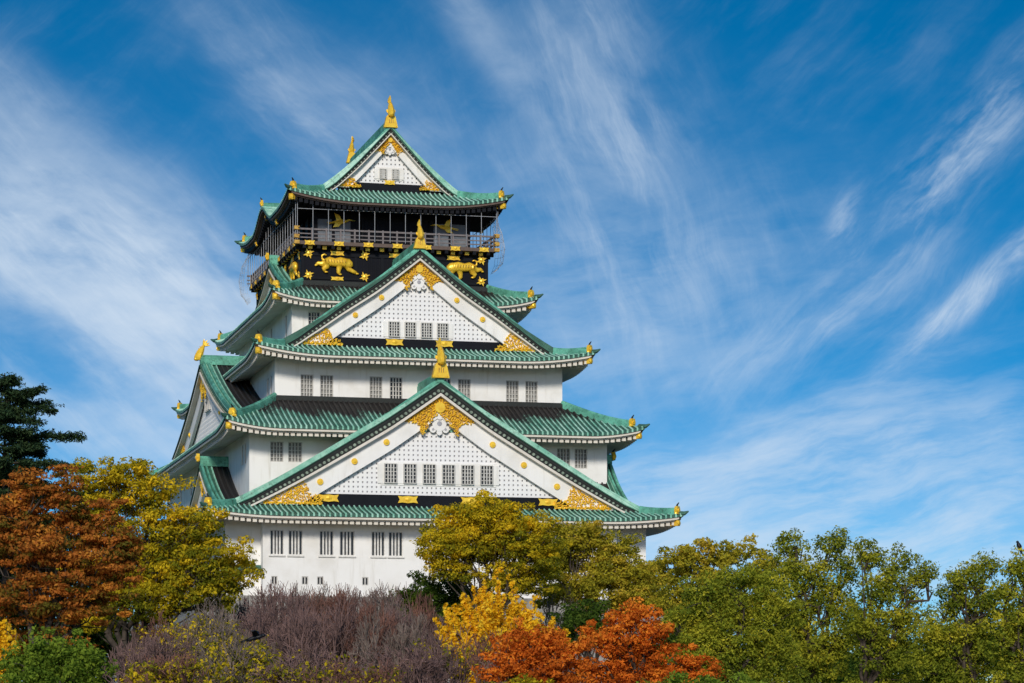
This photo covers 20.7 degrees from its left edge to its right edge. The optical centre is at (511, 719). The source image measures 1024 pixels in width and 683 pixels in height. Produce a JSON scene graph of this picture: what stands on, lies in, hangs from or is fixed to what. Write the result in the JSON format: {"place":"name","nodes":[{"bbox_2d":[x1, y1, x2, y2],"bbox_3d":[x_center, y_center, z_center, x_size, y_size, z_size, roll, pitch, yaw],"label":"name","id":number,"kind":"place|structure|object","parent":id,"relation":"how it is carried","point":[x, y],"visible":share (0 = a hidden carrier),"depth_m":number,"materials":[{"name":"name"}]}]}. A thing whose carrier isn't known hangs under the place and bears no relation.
{"place":"outdoors","nodes":[
{"label":"outdoors","id":0,"kind":"place"},
{"bbox_2d":[55,604,148,682],"bbox_3d":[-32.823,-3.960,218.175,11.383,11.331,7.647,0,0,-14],"label":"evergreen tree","id":1,"kind":"object","parent":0,"point":[96,639],"visible":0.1,"depth_m":216.76,"materials":[{"name":"green plant"}]},
{"bbox_2d":[240,630,266,642],"bbox_3d":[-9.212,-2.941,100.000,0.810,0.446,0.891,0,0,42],"label":"crow","id":2,"kind":"object","parent":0,"point":[256,635],"visible":1,"depth_m":99.92,"materials":[{"name":"black"}]},
{"bbox_2d":[457,629,524,682],"bbox_3d":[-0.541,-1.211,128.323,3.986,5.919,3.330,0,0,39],"label":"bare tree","id":3,"kind":"object","parent":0,"point":[475,658],"visible":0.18,"depth_m":128.51,"materials":[{"name":"brown plant"}]},
{"bbox_2d":[477,647,525,682],"bbox_3d":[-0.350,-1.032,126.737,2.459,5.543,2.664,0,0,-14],"label":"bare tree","id":4,"kind":"object","parent":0,"point":[489,663],"visible":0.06,"depth_m":126.27,"materials":[{"name":"brown plant"}]},
{"bbox_2d":[0,0,1023,682],"label":"sky","id":5,"kind":"structure","parent":0,"point":[787,236],"materials":[{"name":"blue"}]},
{"bbox_2d":[536,587,592,671],"bbox_3d":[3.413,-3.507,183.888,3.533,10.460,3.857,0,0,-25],"label":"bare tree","id":6,"kind":"object","parent":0,"point":[548,611],"visible":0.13,"depth_m":183.75,"materials":[{"name":"plant"}]},
{"label":"ground","id":7,"kind":"structure","parent":0,"visible":0},
{"bbox_2d":[0,617,19,682],"bbox_3d":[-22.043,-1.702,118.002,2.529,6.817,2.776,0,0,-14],"label":"ginkgo tree","id":8,"kind":"object","parent":7,"relation":"on","point":[5,644],"visible":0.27,"depth_m":117.83,"materials":[{"name":"yellow plant"}]},
{"bbox_2d":[1,546,102,672],"bbox_3d":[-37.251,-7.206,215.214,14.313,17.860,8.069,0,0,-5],"label":"evergreen tree","id":9,"kind":"object","parent":7,"relation":"on","point":[16,616],"visible":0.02,"depth_m":213.80,"materials":[{"name":"green plant"}]},
{"bbox_2d":[0,625,119,682],"bbox_3d":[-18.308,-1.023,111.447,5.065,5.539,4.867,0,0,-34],"label":"evergreen shrub","id":10,"kind":"object","parent":7,"relation":"on","point":[39,660],"visible":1,"depth_m":111.39,"materials":[{"name":"green plant"}]},
{"bbox_2d":[0,372,143,626],"bbox_3d":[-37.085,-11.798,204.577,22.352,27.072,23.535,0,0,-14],"label":"conifer tree","id":11,"kind":"object","parent":7,"relation":"on","point":[17,406],"visible":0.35,"depth_m":204.08,"materials":[{"name":"green plant"}]},
{"bbox_2d":[0,463,146,655],"bbox_3d":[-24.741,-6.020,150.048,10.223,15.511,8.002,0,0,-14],"label":"zelkova tree","id":12,"kind":"object","parent":7,"relation":"on","point":[117,550],"visible":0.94,"depth_m":149.34,"materials":[{"name":"orange plant"}]},
{"bbox_2d":[114,631,157,682],"bbox_3d":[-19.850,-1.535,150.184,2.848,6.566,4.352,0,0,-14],"label":"bare tree","id":13,"kind":"object","parent":7,"relation":"on","point":[121,679],"visible":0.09,"depth_m":149.89,"materials":[{"name":"brown plant"}]},
{"bbox_2d":[102,630,201,682],"bbox_3d":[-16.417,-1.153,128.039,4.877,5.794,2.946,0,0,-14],"label":"bush","id":14,"kind":"object","parent":7,"relation":"on","point":[151,649],"visible":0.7,"depth_m":127.65,"materials":[{"name":"brown plant"}]},
{"bbox_2d":[56,456,266,652],"bbox_3d":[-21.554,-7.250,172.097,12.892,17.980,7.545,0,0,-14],"label":"camphor tree","id":15,"kind":"object","parent":7,"relation":"on","point":[177,566],"visible":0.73,"depth_m":171.33,"materials":[{"name":"yellow plant"}]},
{"bbox_2d":[117,652,214,682],"bbox_3d":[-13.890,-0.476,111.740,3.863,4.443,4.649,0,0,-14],"label":"bush","id":16,"kind":"object","parent":7,"relation":"on","point":[182,671],"visible":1,"depth_m":111.49,"materials":[{"name":"yellow plant"}]},
{"bbox_2d":[134,610,206,663],"bbox_3d":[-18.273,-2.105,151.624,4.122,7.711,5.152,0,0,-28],"label":"bare tree","id":17,"kind":"object","parent":7,"relation":"on","point":[143,631],"visible":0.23,"depth_m":151.34,"materials":[{"name":"brown plant"}]},
{"bbox_2d":[160,607,242,679],"bbox_3d":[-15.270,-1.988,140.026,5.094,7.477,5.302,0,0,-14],"label":"bush","id":18,"kind":"object","parent":7,"relation":"on","point":[197,632],"visible":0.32,"depth_m":139.30,"materials":[{"name":"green plant"}]},
{"bbox_2d":[176,594,254,671],"bbox_3d":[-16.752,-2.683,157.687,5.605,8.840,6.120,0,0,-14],"label":"bare tree","id":19,"kind":"object","parent":7,"relation":"on","point":[203,614],"visible":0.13,"depth_m":157.53,"materials":[{"name":"brown plant"}]},
{"bbox_2d":[185,616,282,682],"bbox_3d":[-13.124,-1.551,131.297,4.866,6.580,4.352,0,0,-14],"label":"bare tree","id":20,"kind":"object","parent":7,"relation":"on","point":[223,634],"visible":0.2,"depth_m":131.58,"materials":[{"name":"brown plant"}]},
{"bbox_2d":[189,630,287,682],"bbox_3d":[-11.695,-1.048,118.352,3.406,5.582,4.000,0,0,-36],"label":"bush","id":21,"kind":"object","parent":7,"relation":"on","point":[223,667],"visible":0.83,"depth_m":117.65,"materials":[{"name":"yellow plant"}]},
{"bbox_2d":[212,591,274,650],"bbox_3d":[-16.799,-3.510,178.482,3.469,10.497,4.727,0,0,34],"label":"bare tree","id":22,"kind":"object","parent":7,"relation":"on","point":[241,608],"visible":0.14,"depth_m":177.81,"materials":[{"name":"brown plant"}]},
{"bbox_2d":[205,584,319,663],"bbox_3d":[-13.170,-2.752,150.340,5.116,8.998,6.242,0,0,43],"label":"bare tree","id":23,"kind":"object","parent":7,"relation":"on","point":[260,627],"visible":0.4,"depth_m":149.84,"materials":[{"name":"brown plant"}]},
{"bbox_2d":[248,580,285,641],"bbox_3d":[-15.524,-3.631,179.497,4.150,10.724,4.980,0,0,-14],"label":"bare tree","id":24,"kind":"object","parent":7,"relation":"on","point":[267,600],"visible":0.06,"depth_m":180.17,"materials":[{"name":"brown plant"}]},
{"bbox_2d":[237,589,320,669],"bbox_3d":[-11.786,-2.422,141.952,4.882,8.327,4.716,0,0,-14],"label":"bare tree","id":25,"kind":"object","parent":7,"relation":"on","point":[290,641],"visible":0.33,"depth_m":141.47,"materials":[{"name":"brown plant"}]},
{"bbox_2d":[240,579,326,652],"bbox_3d":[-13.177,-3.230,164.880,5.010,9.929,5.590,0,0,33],"label":"bare tree","id":26,"kind":"object","parent":7,"relation":"on","point":[284,596],"visible":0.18,"depth_m":163.38,"materials":[{"name":"brown plant"}]},
{"bbox_2d":[245,653,347,682],"bbox_3d":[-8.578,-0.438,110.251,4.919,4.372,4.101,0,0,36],"label":"bush","id":27,"kind":"object","parent":7,"relation":"on","point":[290,673],"visible":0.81,"depth_m":109.48,"materials":[{"name":"brown plant"}]},
{"bbox_2d":[280,576,334,658],"bbox_3d":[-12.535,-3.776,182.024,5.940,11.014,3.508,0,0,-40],"label":"bare tree","id":28,"kind":"object","parent":7,"relation":"on","point":[324,590],"visible":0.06,"depth_m":182.01,"materials":[{"name":"brown plant"}]},
{"bbox_2d":[269,593,364,676],"bbox_3d":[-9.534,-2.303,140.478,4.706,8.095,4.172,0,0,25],"label":"bare tree","id":29,"kind":"object","parent":7,"relation":"on","point":[334,635],"visible":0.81,"depth_m":140.15,"materials":[{"name":"brown plant"}]},
{"bbox_2d":[276,637,361,682],"bbox_3d":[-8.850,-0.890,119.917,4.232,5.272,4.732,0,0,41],"label":"bare tree","id":30,"kind":"object","parent":7,"relation":"on","point":[308,653],"visible":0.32,"depth_m":119.90,"materials":[{"name":"brown plant"}]},
{"bbox_2d":[283,583,368,676],"bbox_3d":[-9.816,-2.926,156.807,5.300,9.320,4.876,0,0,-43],"label":"bare tree","id":31,"kind":"object","parent":7,"relation":"on","point":[331,602],"visible":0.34,"depth_m":156.29,"materials":[{"name":"brown plant"}]},
{"bbox_2d":[298,655,406,682],"bbox_3d":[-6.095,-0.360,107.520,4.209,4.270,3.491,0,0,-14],"label":"bush","id":32,"kind":"object","parent":7,"relation":"on","point":[377,676],"visible":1,"depth_m":107.65,"materials":[{"name":"green plant"}]},
{"bbox_2d":[321,592,397,679],"bbox_3d":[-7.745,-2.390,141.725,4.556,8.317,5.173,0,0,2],"label":"bare tree","id":33,"kind":"object","parent":7,"relation":"on","point":[382,621],"visible":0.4,"depth_m":142.04,"materials":[{"name":"brown plant"}]},
{"bbox_2d":[325,583,396,681],"bbox_3d":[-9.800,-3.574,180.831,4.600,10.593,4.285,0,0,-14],"label":"bare tree","id":34,"kind":"object","parent":7,"relation":"on","point":[353,595],"visible":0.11,"depth_m":180.27,"materials":[{"name":"brown plant"}]},
{"bbox_2d":[105,595,670,682],"bbox_3d":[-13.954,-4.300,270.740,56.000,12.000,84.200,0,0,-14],"label":"stone base","id":35,"kind":"object","parent":7,"relation":"on","point":[181,617],"visible":0.02,"depth_m":238.84,"materials":[{"name":"stone"}]},
{"bbox_2d":[145,96,688,605],"bbox_3d":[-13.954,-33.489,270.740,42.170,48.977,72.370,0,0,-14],"label":"castle keep","id":36,"kind":"structure","parent":35,"relation":"on","point":[373,388],"depth_m":245.83,"materials":[{"name":"white paint"}]},
{"bbox_2d":[360,592,417,677],"bbox_3d":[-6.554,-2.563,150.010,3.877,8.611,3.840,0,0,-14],"label":"bare tree","id":37,"kind":"object","parent":7,"relation":"on","point":[409,619],"visible":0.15,"depth_m":149.58,"materials":[{"name":"brown plant"}]},
{"bbox_2d":[342,611,444,682],"bbox_3d":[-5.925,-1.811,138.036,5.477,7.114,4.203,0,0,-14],"label":"bush","id":38,"kind":"object","parent":7,"relation":"on","point":[402,636],"visible":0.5,"depth_m":137.53,"materials":[{"name":"brown plant"}]},
{"bbox_2d":[355,579,432,668],"bbox_3d":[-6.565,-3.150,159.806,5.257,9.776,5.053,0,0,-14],"label":"bare tree","id":39,"kind":"object","parent":7,"relation":"on","point":[383,598],"visible":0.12,"depth_m":159.82,"materials":[{"name":"brown plant"}]},
{"bbox_2d":[366,582,421,670],"bbox_3d":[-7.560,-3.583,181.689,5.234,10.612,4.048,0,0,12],"label":"bare tree","id":40,"kind":"object","parent":7,"relation":"on","point":[396,599],"visible":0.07,"depth_m":181.06,"materials":[{"name":"brown plant"}]},
{"bbox_2d":[349,638,458,682],"bbox_3d":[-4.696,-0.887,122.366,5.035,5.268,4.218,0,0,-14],"label":"bush","id":41,"kind":"object","parent":7,"relation":"on","point":[429,664],"visible":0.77,"depth_m":121.86,"materials":[{"name":"brown plant"}]},
{"bbox_2d":[398,591,440,654],"bbox_3d":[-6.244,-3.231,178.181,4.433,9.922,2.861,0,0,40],"label":"bare tree","id":42,"kind":"object","parent":7,"relation":"on","point":[415,611],"visible":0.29,"depth_m":177.52,"materials":[{"name":"brown plant"}]},
{"bbox_2d":[406,615,463,682],"bbox_3d":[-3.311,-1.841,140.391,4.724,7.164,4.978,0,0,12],"label":"bare tree","id":43,"kind":"object","parent":7,"relation":"on","point":[432,628],"visible":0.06,"depth_m":139.53,"materials":[{"name":"brown plant"}]},
{"bbox_2d":[401,622,476,682],"bbox_3d":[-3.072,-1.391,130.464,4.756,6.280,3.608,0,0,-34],"label":"bush","id":44,"kind":"object","parent":7,"relation":"on","point":[463,670],"visible":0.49,"depth_m":130.12,"materials":[{"name":"brown plant"}]},
{"bbox_2d":[387,570,510,678],"bbox_3d":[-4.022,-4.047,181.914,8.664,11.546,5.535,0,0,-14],"label":"evergreen shrub","id":45,"kind":"object","parent":7,"relation":"on","point":[434,589],"visible":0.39,"depth_m":181.08,"materials":[{"name":"green plant"}]},
{"bbox_2d":[410,488,572,624],"bbox_3d":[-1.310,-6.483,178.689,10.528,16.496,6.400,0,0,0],"label":"broadleaf tree","id":46,"kind":"object","parent":7,"relation":"on","point":[463,545],"visible":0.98,"depth_m":177.32,"materials":[{"name":"yellow plant"}]},
{"bbox_2d":[432,566,570,682],"bbox_3d":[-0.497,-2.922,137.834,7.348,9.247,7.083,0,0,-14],"label":"ginkgo tree","id":47,"kind":"object","parent":7,"relation":"on","point":[487,616],"visible":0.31,"depth_m":137.12,"materials":[{"name":"yellow plant"}]},
{"bbox_2d":[485,673,554,682],"bbox_3d":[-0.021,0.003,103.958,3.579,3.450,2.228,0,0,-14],"label":"evergreen shrub","id":48,"kind":"object","parent":7,"relation":"on","point":[527,679],"visible":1,"depth_m":104.05,"materials":[{"name":"green plant"}]},
{"bbox_2d":[471,616,596,682],"bbox_3d":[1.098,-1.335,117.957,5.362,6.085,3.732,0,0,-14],"label":"maple tree","id":49,"kind":"object","parent":7,"relation":"on","point":[535,650],"visible":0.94,"depth_m":117.86,"materials":[{"name":"orange plant"}]},
{"bbox_2d":[543,598,618,682],"bbox_3d":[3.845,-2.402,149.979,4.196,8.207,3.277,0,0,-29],"label":"evergreen shrub","id":50,"kind":"object","parent":7,"relation":"on","point":[574,618],"visible":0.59,"depth_m":149.79,"materials":[{"name":"green plant"}]},
{"bbox_2d":[527,519,676,667],"bbox_3d":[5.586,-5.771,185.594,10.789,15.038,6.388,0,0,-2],"label":"broadleaf tree","id":51,"kind":"object","parent":7,"relation":"on","point":[608,569],"visible":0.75,"depth_m":184.86,"materials":[{"name":"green plant"}]},
{"bbox_2d":[566,596,726,682],"bbox_3d":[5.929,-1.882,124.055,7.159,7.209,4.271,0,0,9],"label":"maple tree","id":52,"kind":"object","parent":7,"relation":"on","point":[623,663],"visible":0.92,"depth_m":123.56,"materials":[{"name":"orange plant"}]},
{"bbox_2d":[597,624,768,680],"bbox_3d":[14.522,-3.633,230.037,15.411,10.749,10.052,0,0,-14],"label":"evergreen tree","id":53,"kind":"object","parent":7,"relation":"on","point":[670,639],"visible":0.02,"depth_m":228.25,"materials":[{"name":"green plant"}]},
{"bbox_2d":[636,668,767,682],"bbox_3d":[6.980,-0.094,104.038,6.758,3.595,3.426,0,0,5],"label":"evergreen shrub","id":54,"kind":"object","parent":7,"relation":"on","point":[672,678],"visible":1,"depth_m":103.69,"materials":[{"name":"green plant"}]},
{"bbox_2d":[638,533,785,675],"bbox_3d":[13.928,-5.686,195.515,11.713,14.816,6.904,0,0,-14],"label":"zelkova tree","id":55,"kind":"object","parent":7,"relation":"on","point":[685,559],"visible":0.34,"depth_m":194.82,"materials":[{"name":"green plant"}]},
{"bbox_2d":[659,562,811,682],"bbox_3d":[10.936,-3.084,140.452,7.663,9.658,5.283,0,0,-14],"label":"camphor tree","id":56,"kind":"object","parent":7,"relation":"on","point":[762,648],"visible":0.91,"depth_m":139.47,"materials":[{"name":"green plant"}]},
{"bbox_2d":[766,625,853,680],"bbox_3d":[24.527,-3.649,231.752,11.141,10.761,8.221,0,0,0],"label":"evergreen tree","id":57,"kind":"object","parent":7,"relation":"on","point":[813,638],"visible":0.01,"depth_m":230.20,"materials":[{"name":"green plant"}]},
{"bbox_2d":[753,525,873,682],"bbox_3d":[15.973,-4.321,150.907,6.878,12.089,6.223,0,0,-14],"label":"camphor tree","id":58,"kind":"object","parent":7,"relation":"on","point":[819,656],"visible":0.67,"depth_m":149.56,"materials":[{"name":"green plant"}]},
{"bbox_2d":[831,536,940,682],"bbox_3d":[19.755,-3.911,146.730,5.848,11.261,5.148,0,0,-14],"label":"camphor tree","id":59,"kind":"object","parent":7,"relation":"on","point":[871,629],"visible":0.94,"depth_m":145.65,"materials":[{"name":"green plant"}]},
{"bbox_2d":[819,625,976,682],"bbox_3d":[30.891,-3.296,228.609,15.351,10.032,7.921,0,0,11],"label":"evergreen tree","id":60,"kind":"object","parent":7,"relation":"on","point":[852,663],"visible":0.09,"depth_m":227.12,"materials":[{"name":"green plant"}]},
{"bbox_2d":[889,548,1007,682],"bbox_3d":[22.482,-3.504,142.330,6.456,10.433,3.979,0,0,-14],"label":"camphor tree","id":61,"kind":"object","parent":7,"relation":"on","point":[956,640],"visible":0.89,"depth_m":141.75,"materials":[{"name":"green plant"}]},
{"bbox_2d":[915,602,1022,679],"bbox_3d":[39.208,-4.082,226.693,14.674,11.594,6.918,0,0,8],"label":"evergreen tree","id":62,"kind":"object","parent":7,"relation":"on","point":[977,637],"visible":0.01,"depth_m":226.15,"materials":[{"name":"green plant"}]},
{"bbox_2d":[976,545,1023,682],"bbox_3d":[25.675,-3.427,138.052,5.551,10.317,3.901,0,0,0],"label":"camphor tree","id":63,"kind":"object","parent":7,"relation":"on","point":[1012,665],"visible":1,"depth_m":137.80,"materials":[{"name":"green plant"}]},
{"bbox_2d":[1016,541,1021,553],"bbox_3d":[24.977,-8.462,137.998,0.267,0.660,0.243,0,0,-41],"label":"crow","id":64,"kind":"object","parent":63,"relation":"on","point":[1019,545],"visible":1,"depth_m":137.94,"materials":[{"name":"black"}]}
]}

